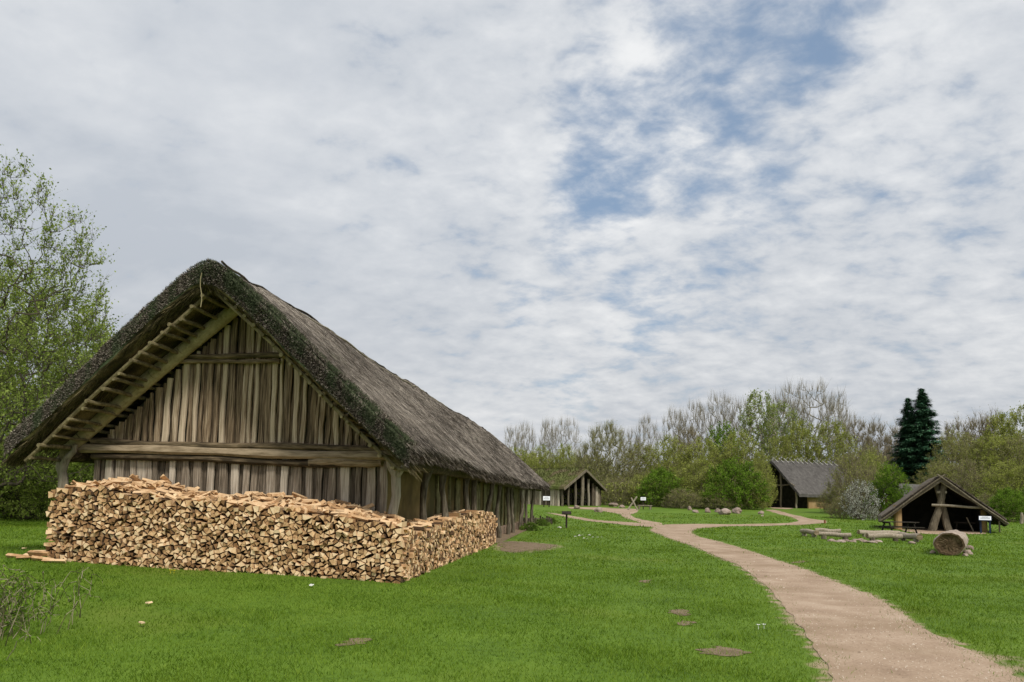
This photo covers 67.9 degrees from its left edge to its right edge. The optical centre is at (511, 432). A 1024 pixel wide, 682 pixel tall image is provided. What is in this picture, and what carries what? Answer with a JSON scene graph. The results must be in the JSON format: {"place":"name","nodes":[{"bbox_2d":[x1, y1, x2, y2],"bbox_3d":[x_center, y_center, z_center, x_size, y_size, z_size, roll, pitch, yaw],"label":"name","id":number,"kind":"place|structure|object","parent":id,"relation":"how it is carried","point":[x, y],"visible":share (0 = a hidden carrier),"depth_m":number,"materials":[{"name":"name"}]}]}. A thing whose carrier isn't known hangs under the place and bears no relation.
{"place":"outdoors","nodes":[
{"label":"outdoors","id":0,"kind":"place"},
{"bbox_2d":[0,503,1023,681],"bbox_3d":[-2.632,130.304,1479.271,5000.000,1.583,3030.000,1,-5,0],"label":"ground","id":1,"kind":"structure","parent":0,"point":[812,512],"depth_m":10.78,"materials":[{"name":"green plant"}]},
{"bbox_2d":[0,440,76,520],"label":"bush","id":2,"kind":"object","parent":1,"relation":"on","point":[29,510],"visible":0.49,"depth_m":30.24,"materials":[{"name":"green plant"}]},
{"bbox_2d":[0,261,79,505],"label":"spring tree","id":3,"kind":"object","parent":1,"relation":"on","point":[7,304],"visible":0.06,"depth_m":39.41,"materials":[{"name":"green plant"}]},
{"bbox_2d":[31,555,53,560],"bbox_3d":[-9.173,2.467,14.868,0.434,0.128,0.134,1,-5,0],"label":"firewood log","id":4,"kind":"object","parent":1,"relation":"on","point":[37,558],"visible":0.5,"depth_m":14.83,"materials":[{"name":"brown wood"}]},
{"bbox_2d":[27,550,49,555],"bbox_3d":[-9.296,2.366,14.916,0.427,0.108,0.110,0,-5,9],"label":"firewood log","id":5,"kind":"object","parent":4,"relation":"on","point":[37,553],"visible":1,"depth_m":14.90,"materials":[{"name":"brown wood"}]},
{"bbox_2d":[0,559,106,659],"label":"bramble bush","id":6,"kind":"object","parent":1,"relation":"on","point":[17,599],"visible":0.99,"depth_m":8.73,"materials":[{"name":"green plant"}]},
{"bbox_2d":[41,559,66,563],"bbox_3d":[-8.843,2.482,14.664,0.434,0.088,0.089,2,-5,-6],"label":"firewood log","id":7,"kind":"object","parent":1,"relation":"on","point":[54,560],"visible":0.82,"depth_m":14.66,"materials":[{"name":"brown wood"}]},
{"bbox_2d":[0,339,107,500],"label":"spring tree","id":8,"kind":"object","parent":1,"relation":"on","point":[91,343],"visible":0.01,"depth_m":51.23,"materials":[{"name":"green plant"}]},
{"bbox_2d":[0,241,122,517],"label":"spring tree","id":9,"kind":"object","parent":1,"relation":"on","point":[72,467],"visible":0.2,"depth_m":32.66,"materials":[{"name":"green plant"}]},
{"bbox_2d":[0,144,125,492],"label":"spring tree","id":10,"kind":"object","parent":1,"relation":"on","point":[33,332],"visible":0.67,"depth_m":27.08,"materials":[{"name":"green plant"}]},
{"bbox_2d":[44,453,93,506],"bbox_3d":[-19.085,2.241,34.016,4.304,4.081,4.561,0,-5,8],"label":"bush","id":11,"kind":"object","parent":1,"relation":"on","point":[88,478],"visible":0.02,"depth_m":32.95,"materials":[{"name":"green plant"}]},
{"bbox_2d":[44,474,497,583],"bbox_3d":[-4.872,2.477,21.406,7.325,2.186,13.701,1,-5,7],"label":"firewood stack","id":12,"kind":"object","parent":1,"relation":"on","point":[434,541],"visible":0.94,"depth_m":14.90,"materials":[{"name":"brown wood"}]},
{"bbox_2d":[0,258,550,537],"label":"longhouse","id":13,"kind":"structure","parent":1,"relation":"on","point":[207,374],"depth_m":16.47,"materials":[{"name":"wood"}]},
{"bbox_2d":[335,638,370,645],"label":"bare soil","id":14,"kind":"structure","parent":1,"relation":"on","point":[348,642],"depth_m":8.65,"materials":[{"name":"brown soil"}]},
{"bbox_2d":[504,423,526,454],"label":"bare tree","id":15,"kind":"object","parent":1,"relation":"on","point":[517,437],"visible":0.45,"depth_m":150.33,"materials":[{"name":"grey plant"}]},
{"bbox_2d":[496,525,537,541],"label":"bare soil","id":16,"kind":"structure","parent":1,"relation":"on","point":[504,536],"depth_m":34.05,"materials":[{"name":"brown soil"}]},
{"bbox_2d":[513,419,537,456],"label":"bare tree","id":17,"kind":"object","parent":1,"relation":"on","point":[525,437],"visible":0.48,"depth_m":152.22,"materials":[{"name":"grey plant"}]},
{"bbox_2d":[496,541,555,551],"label":"bare soil","id":18,"kind":"structure","parent":1,"relation":"on","point":[523,546],"depth_m":26.79,"materials":[{"name":"brown soil"}]},
{"bbox_2d":[510,445,541,468],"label":"broadleaf tree","id":19,"kind":"object","parent":1,"relation":"on","point":[530,461],"visible":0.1,"depth_m":117.23,"materials":[{"name":"green plant"}]},
{"bbox_2d":[519,521,543,530],"bbox_3d":[0.958,5.008,40.038,1.481,0.730,1.116,-2,-6,36],"label":"leafy plant","id":20,"kind":"object","parent":1,"relation":"on","point":[532,525],"visible":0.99,"depth_m":39.89,"materials":[{"name":"green plant"}]},
{"bbox_2d":[525,444,557,467],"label":"broadleaf tree","id":21,"kind":"object","parent":1,"relation":"on","point":[541,458],"visible":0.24,"depth_m":119.58,"materials":[{"name":"green plant"}]},
{"bbox_2d":[534,518,550,525],"bbox_3d":[1.960,5.776,48.489,1.116,0.730,1.481,1,-5,-1],"label":"leafy plant","id":22,"kind":"object","parent":1,"relation":"on","point":[541,522],"visible":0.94,"depth_m":48.22,"materials":[{"name":"green plant"}]},
{"bbox_2d":[538,416,558,461],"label":"bare tree","id":23,"kind":"object","parent":1,"relation":"on","point":[550,432],"visible":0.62,"depth_m":149.80,"materials":[{"name":"grey plant"}]},
{"bbox_2d":[547,441,580,467],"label":"broadleaf tree","id":24,"kind":"object","parent":1,"relation":"on","point":[560,456],"visible":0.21,"depth_m":118.57,"materials":[{"name":"green plant"}]},
{"bbox_2d":[547,415,581,460],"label":"bare tree","id":25,"kind":"object","parent":1,"relation":"on","point":[565,431],"visible":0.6,"depth_m":150.16,"materials":[{"name":"grey plant"}]},
{"bbox_2d":[523,467,606,505],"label":"open shelter","id":26,"kind":"object","parent":1,"relation":"on","point":[557,479],"visible":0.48,"depth_m":89.83,"materials":[{"name":"brown wood"}]},
{"bbox_2d":[568,419,644,500],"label":"willow tree","id":27,"kind":"object","parent":1,"relation":"on","point":[612,440],"visible":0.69,"depth_m":106.94,"materials":[{"name":"green plant"}]},
{"bbox_2d":[550,513,662,527],"bbox_3d":[6.969,6.784,59.880,3.363,0.479,22.060,3,-5,-21],"label":"trodden trail","id":28,"kind":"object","parent":1,"relation":"on","point":[631,523],"visible":0.93,"depth_m":56.47,"materials":[{"name":"beige soil"}]},
{"bbox_2d":[601,474,634,505],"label":"shrub","id":29,"kind":"object","parent":1,"relation":"on","point":[623,496],"visible":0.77,"depth_m":94.89,"materials":[{"name":"green plant"}]},
{"bbox_2d":[613,427,642,470],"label":"bare tree","id":30,"kind":"object","parent":1,"relation":"on","point":[628,436],"visible":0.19,"depth_m":149.98,"materials":[{"name":"grey plant"}]},
{"bbox_2d":[620,474,655,504],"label":"shrub","id":31,"kind":"object","parent":1,"relation":"on","point":[638,478],"visible":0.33,"depth_m":96.09,"materials":[{"name":"green plant"}]},
{"bbox_2d":[613,440,669,486],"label":"broadleaf tree","id":32,"kind":"object","parent":1,"relation":"on","point":[637,449],"visible":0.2,"depth_m":111.00,"materials":[{"name":"green plant"}]},
{"bbox_2d":[633,413,661,471],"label":"bare tree","id":33,"kind":"object","parent":1,"relation":"on","point":[648,433],"visible":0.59,"depth_m":148.20,"materials":[{"name":"grey plant"}]},
{"bbox_2d":[630,465,689,507],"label":"shrub","id":34,"kind":"object","parent":1,"relation":"on","point":[656,489],"visible":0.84,"depth_m":91.04,"materials":[{"name":"green plant"}]},
{"bbox_2d":[560,474,767,508],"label":"thicket","id":35,"kind":"object","parent":1,"relation":"on","point":[612,490],"visible":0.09,"depth_m":94.79,"materials":[{"name":"green plant"}]},
{"bbox_2d":[639,431,696,488],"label":"broadleaf tree","id":36,"kind":"object","parent":1,"relation":"on","point":[670,454],"visible":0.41,"depth_m":105.12,"materials":[{"name":"green plant"}]},
{"bbox_2d":[658,405,686,465],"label":"bare tree","id":37,"kind":"object","parent":1,"relation":"on","point":[674,422],"visible":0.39,"depth_m":146.57,"materials":[{"name":"grey plant"}]},
{"bbox_2d":[669,609,690,615],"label":"bare soil","id":38,"kind":"structure","parent":1,"relation":"on","point":[683,612],"depth_m":11.53,"materials":[{"name":"brown soil"}]},
{"bbox_2d":[662,488,703,508],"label":"shrub","id":39,"kind":"object","parent":1,"relation":"on","point":[671,497],"visible":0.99,"depth_m":87.05,"materials":[{"name":"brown plant"}]},
{"bbox_2d":[667,419,705,471],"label":"bare tree","id":40,"kind":"object","parent":1,"relation":"on","point":[691,432],"visible":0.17,"depth_m":128.09,"materials":[{"name":"brown plant"}]},
{"bbox_2d":[677,396,710,452],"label":"bare tree","id":41,"kind":"object","parent":1,"relation":"on","point":[696,421],"visible":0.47,"depth_m":143.16,"materials":[{"name":"grey plant"}]},
{"bbox_2d":[664,455,733,507],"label":"shrub","id":42,"kind":"object","parent":1,"relation":"on","point":[687,483],"visible":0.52,"depth_m":91.14,"materials":[{"name":"green plant"}]},
{"bbox_2d":[670,432,729,489],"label":"broadleaf tree","id":43,"kind":"object","parent":1,"relation":"on","point":[697,451],"visible":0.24,"depth_m":103.51,"materials":[{"name":"green plant"}]},
{"bbox_2d":[692,492,735,508],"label":"shrub","id":44,"kind":"object","parent":1,"relation":"on","point":[718,502],"visible":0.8,"depth_m":86.65,"materials":[{"name":"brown plant"}]},
{"bbox_2d":[696,386,738,461],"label":"bare tree","id":45,"kind":"object","parent":1,"relation":"on","point":[712,413],"visible":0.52,"depth_m":140.49,"materials":[{"name":"grey plant"}]},
{"bbox_2d":[695,646,749,655],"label":"bare soil","id":46,"kind":"structure","parent":1,"relation":"on","point":[731,652],"depth_m":8.42,"materials":[{"name":"brown soil"}]},
{"bbox_2d":[701,420,750,488],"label":"broadleaf tree","id":47,"kind":"object","parent":1,"relation":"on","point":[727,426],"visible":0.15,"depth_m":111.84,"materials":[{"name":"green plant"}]},
{"bbox_2d":[714,391,753,456],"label":"bare tree","id":48,"kind":"object","parent":1,"relation":"on","point":[732,418],"visible":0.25,"depth_m":140.58,"materials":[{"name":"grey plant"}]},
{"bbox_2d":[515,447,953,505],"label":"thicket","id":49,"kind":"object","parent":1,"relation":"on","point":[611,466],"visible":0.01,"depth_m":136.01,"materials":[{"name":"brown plant"}]},
{"bbox_2d":[698,455,772,509],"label":"shrub","id":50,"kind":"object","parent":1,"relation":"on","point":[729,477],"visible":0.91,"depth_m":87.77,"materials":[{"name":"green plant"}]},
{"bbox_2d":[708,426,776,493],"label":"broadleaf tree","id":51,"kind":"object","parent":1,"relation":"on","point":[743,453],"visible":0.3,"depth_m":101.29,"materials":[{"name":"green plant"}]},
{"bbox_2d":[735,468,775,509],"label":"shrub","id":52,"kind":"object","parent":1,"relation":"on","point":[758,500],"visible":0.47,"depth_m":89.24,"materials":[{"name":"green plant"}]},
{"bbox_2d":[737,388,784,463],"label":"birch tree","id":53,"kind":"object","parent":1,"relation":"on","point":[761,424],"visible":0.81,"depth_m":121.38,"materials":[{"name":"green plant"}]},
{"bbox_2d":[746,449,778,507],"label":"broadleaf tree","id":54,"kind":"object","parent":1,"relation":"on","point":[762,467],"visible":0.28,"depth_m":97.38,"materials":[{"name":"green plant"}]},
{"bbox_2d":[761,432,794,462],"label":"broadleaf tree","id":55,"kind":"object","parent":1,"relation":"on","point":[776,443],"visible":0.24,"depth_m":115.97,"materials":[{"name":"green plant"}]},
{"bbox_2d":[763,399,805,460],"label":"birch tree","id":56,"kind":"object","parent":1,"relation":"on","point":[779,418],"visible":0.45,"depth_m":123.92,"materials":[{"name":"green plant"}]},
{"bbox_2d":[769,384,811,454],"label":"bare tree","id":57,"kind":"object","parent":1,"relation":"on","point":[786,402],"visible":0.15,"depth_m":134.57,"materials":[{"name":"grey plant"}]},
{"bbox_2d":[778,417,831,463],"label":"broadleaf tree","id":58,"kind":"object","parent":1,"relation":"on","point":[803,435],"visible":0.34,"depth_m":117.17,"materials":[{"name":"green plant"}]},
{"bbox_2d":[762,377,851,461],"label":"bare tree","id":59,"kind":"object","parent":1,"relation":"on","point":[823,401],"visible":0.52,"depth_m":132.21,"materials":[{"name":"grey plant"}]},
{"bbox_2d":[800,529,818,537],"bbox_3d":[15.629,5.295,39.952,0.300,0.459,2.403,1,-5,3],"label":"log bench","id":60,"kind":"object","parent":1,"relation":"on","point":[813,533],"visible":0.92,"depth_m":39.60,"materials":[{"name":"grey wood"}]},
{"bbox_2d":[765,456,859,508],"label":"thatched house","id":61,"kind":"structure","parent":1,"relation":"on","point":[800,484],"depth_m":103.65,"materials":[{"name":"grey plant"}]},
{"bbox_2d":[815,528,840,532],"bbox_3d":[17.526,5.523,42.170,1.360,0.450,0.271,0,-5,11],"label":"log bench","id":62,"kind":"object","parent":1,"relation":"on","point":[828,530],"visible":0.57,"depth_m":42.10,"materials":[{"name":"grey wood"}]},
{"bbox_2d":[815,486,845,512],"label":"shrub","id":63,"kind":"object","parent":1,"relation":"on","point":[819,499],"visible":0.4,"depth_m":83.75,"materials":[{"name":"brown plant"}]},
{"bbox_2d":[805,417,862,475],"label":"broadleaf tree","id":64,"kind":"object","parent":1,"relation":"on","point":[836,440],"visible":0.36,"depth_m":115.72,"materials":[{"name":"green plant"}]},
{"bbox_2d":[819,531,851,538],"bbox_3d":[15.716,5.050,36.972,1.450,0.438,0.271,-1,-5,18],"label":"log bench","id":65,"kind":"object","parent":1,"relation":"on","point":[823,535],"visible":0.91,"depth_m":36.94,"materials":[{"name":"grey wood"}]},
{"bbox_2d":[819,395,855,462],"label":"bare tree","id":66,"kind":"object","parent":1,"relation":"on","point":[849,426],"visible":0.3,"depth_m":136.65,"materials":[{"name":"grey plant"}]},
{"bbox_2d":[823,496,857,517],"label":"shrub","id":67,"kind":"object","parent":1,"relation":"on","point":[831,511],"visible":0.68,"depth_m":71.50,"materials":[{"name":"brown plant"}]},
{"bbox_2d":[824,447,879,513],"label":"shrub","id":68,"kind":"object","parent":1,"relation":"on","point":[837,482],"visible":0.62,"depth_m":79.32,"materials":[{"name":"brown plant"}]},
{"bbox_2d":[833,413,881,464],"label":"bare tree","id":69,"kind":"object","parent":1,"relation":"on","point":[858,435],"visible":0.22,"depth_m":137.48,"materials":[{"name":"grey plant"}]},
{"bbox_2d":[838,479,885,519],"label":"blossoming shrub","id":70,"kind":"object","parent":1,"relation":"on","point":[866,491],"visible":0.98,"depth_m":69.44,"materials":[{"name":"white plant"}]},
{"bbox_2d":[853,450,885,511],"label":"shrub","id":71,"kind":"object","parent":1,"relation":"on","point":[871,458],"visible":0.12,"depth_m":83.95,"materials":[{"name":"green plant"}]},
{"bbox_2d":[850,441,891,490],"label":"broadleaf tree","id":72,"kind":"object","parent":1,"relation":"on","point":[875,454],"visible":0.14,"depth_m":111.66,"materials":[{"name":"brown plant"}]},
{"bbox_2d":[860,417,896,471],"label":"bare tree","id":73,"kind":"object","parent":1,"relation":"on","point":[871,431],"visible":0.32,"depth_m":139.38,"materials":[{"name":"brown plant"}]},
{"bbox_2d":[857,530,899,536],"bbox_3d":[20.094,5.565,41.637,2.780,0.473,0.283,3,-5,-18],"label":"log bench","id":74,"kind":"object","parent":1,"relation":"on","point":[863,532],"visible":0.51,"depth_m":41.41,"materials":[{"name":"grey wood"}]},
{"bbox_2d":[865,533,902,541],"bbox_3d":[18.175,5.115,37.092,1.852,0.469,0.282,2,-5,-8],"label":"log bench","id":75,"kind":"object","parent":1,"relation":"on","point":[893,536],"visible":0.94,"depth_m":37.00,"materials":[{"name":"grey wood"}]},
{"bbox_2d":[862,461,912,519],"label":"shrub","id":76,"kind":"object","parent":1,"relation":"on","point":[897,494],"visible":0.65,"depth_m":71.53,"materials":[{"name":"green plant"}]},
{"bbox_2d":[863,484,918,516],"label":"thatched cabin","id":77,"kind":"object","parent":1,"relation":"on","point":[913,486],"visible":0.11,"depth_m":75.42,"materials":[{"name":"plant"}]},
{"bbox_2d":[882,419,902,464],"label":"bare tree","id":78,"kind":"object","parent":1,"relation":"on","point":[893,432],"visible":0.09,"depth_m":141.95,"materials":[{"name":"brown plant"}]},
{"bbox_2d":[875,521,924,532],"bbox_3d":[23.969,5.921,47.064,2.200,0.817,1.770,2,-5,-7],"label":"picnic table","id":79,"kind":"object","parent":1,"relation":"on","point":[893,527],"visible":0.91,"depth_m":46.83,"materials":[{"name":"brown wood"}]},
{"bbox_2d":[886,397,924,483],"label":"fir tree","id":80,"kind":"object","parent":1,"relation":"on","point":[906,412],"visible":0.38,"depth_m":124.06,"materials":[{"name":"green plant"}]},
{"bbox_2d":[898,532,922,541],"bbox_3d":[19.549,5.146,37.328,0.340,0.483,2.260,1,-5,5],"label":"log bench","id":81,"kind":"object","parent":1,"relation":"on","point":[916,537],"visible":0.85,"depth_m":36.87,"materials":[{"name":"grey wood"}]},
{"bbox_2d":[893,388,950,481],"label":"fir tree","id":82,"kind":"object","parent":1,"relation":"on","point":[923,415],"visible":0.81,"depth_m":121.77,"materials":[{"name":"green plant"}]},
{"bbox_2d":[878,474,1008,532],"bbox_3d":[30.871,5.173,55.215,7.823,4.136,6.636,-1,-5,24],"label":"open hut","id":83,"kind":"object","parent":1,"relation":"on","point":[938,501],"visible":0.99,"depth_m":53.91,"materials":[{"name":"brown wood"}]},
{"bbox_2d":[912,458,976,497],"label":"broadleaf tree","id":84,"kind":"object","parent":1,"relation":"on","point":[940,472],"visible":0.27,"depth_m":91.50,"materials":[{"name":"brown plant"}]},
{"bbox_2d":[933,530,968,555],"bbox_3d":[16.311,4.047,28.174,1.023,0.864,4.204,-2,-6,32],"label":"log","id":85,"kind":"object","parent":1,"relation":"on","point":[951,543],"visible":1,"depth_m":26.47,"materials":[{"name":"brown wood"}]},
{"bbox_2d":[924,425,985,477],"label":"broadleaf tree","id":86,"kind":"object","parent":1,"relation":"on","point":[948,437],"visible":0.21,"depth_m":110.59,"materials":[{"name":"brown plant"}]},
{"bbox_2d":[939,417,981,470],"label":"bare tree","id":87,"kind":"object","parent":1,"relation":"on","point":[957,425],"visible":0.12,"depth_m":130.43,"materials":[{"name":"brown plant"}]},
{"bbox_2d":[936,432,996,488],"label":"broadleaf tree","id":88,"kind":"object","parent":1,"relation":"on","point":[955,454],"visible":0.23,"depth_m":104.09,"materials":[{"name":"green plant"}]},
{"bbox_2d":[948,455,994,501],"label":"broadleaf tree","id":89,"kind":"object","parent":1,"relation":"on","point":[969,474],"visible":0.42,"depth_m":87.19,"materials":[{"name":"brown plant"}]},
{"bbox_2d":[950,409,998,471],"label":"bare tree","id":90,"kind":"object","parent":1,"relation":"on","point":[983,425],"visible":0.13,"depth_m":130.41,"materials":[{"name":"brown plant"}]},
{"bbox_2d":[979,516,991,533],"bbox_3d":[31.402,6.135,50.421,0.740,1.187,0.478,-2,-6,32],"label":"info board","id":91,"kind":"object","parent":1,"relation":"on","point":[985,518],"visible":0.91,"depth_m":50.40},
{"bbox_2d":[955,432,1023,489],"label":"broadleaf tree","id":92,"kind":"object","parent":1,"relation":"on","point":[983,458],"visible":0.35,"depth_m":101.41,"materials":[{"name":"green plant"}]},
{"bbox_2d":[977,491,1004,511],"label":"shrub","id":93,"kind":"object","parent":1,"relation":"on","point":[984,498],"visible":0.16,"depth_m":75.70,"materials":[{"name":"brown plant"}]},
{"bbox_2d":[975,404,1009,454],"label":"bare tree","id":94,"kind":"object","parent":1,"relation":"on","point":[990,416],"visible":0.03,"depth_m":134.79,"materials":[{"name":"brown plant"}]},
{"bbox_2d":[971,458,1023,512],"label":"broadleaf tree","id":95,"kind":"object","parent":1,"relation":"on","point":[992,480],"visible":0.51,"depth_m":83.42,"materials":[{"name":"green plant"}]},
{"bbox_2d":[979,408,1023,460],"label":"broadleaf tree","id":96,"kind":"object","parent":1,"relation":"on","point":[1001,426],"visible":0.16,"depth_m":127.87,"materials":[{"name":"green plant"}]},
{"bbox_2d":[986,487,1023,521],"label":"shrub","id":97,"kind":"object","parent":1,"relation":"on","point":[1009,495],"visible":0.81,"depth_m":71.30,"materials":[{"name":"green plant"}]},
{"bbox_2d":[987,429,1023,485],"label":"broadleaf tree","id":98,"kind":"object","parent":1,"relation":"on","point":[1020,449],"visible":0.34,"depth_m":100.31,"materials":[{"name":"green plant"}]},
{"bbox_2d":[995,404,1023,474],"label":"broadleaf tree","id":99,"kind":"object","parent":1,"relation":"on","point":[1014,417],"visible":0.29,"depth_m":120.78,"materials":[{"name":"green plant"}]},
{"bbox_2d":[997,460,1023,514],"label":"broadleaf tree","id":100,"kind":"object","parent":1,"relation":"on","point":[1015,483],"visible":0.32,"depth_m":82.81,"materials":[{"name":"green plant"}]},
{"bbox_2d":[0,0,1023,469],"label":"sky","id":101,"kind":"structure","parent":0,"point":[591,212],"materials":[{"name":"white"}]},
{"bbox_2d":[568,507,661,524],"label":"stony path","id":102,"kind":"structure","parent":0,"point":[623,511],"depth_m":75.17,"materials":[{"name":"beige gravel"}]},
{"bbox_2d":[651,510,1021,681],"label":"path","id":103,"kind":"structure","parent":0,"point":[837,605],"depth_m":10.15,"materials":[{"name":"beige gravel"}]},
{"bbox_2d":[900,528,985,533],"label":"hut floor","id":104,"kind":"structure","parent":0,"point":[925,531],"depth_m":52.37,"materials":[{"name":"beige soil"}]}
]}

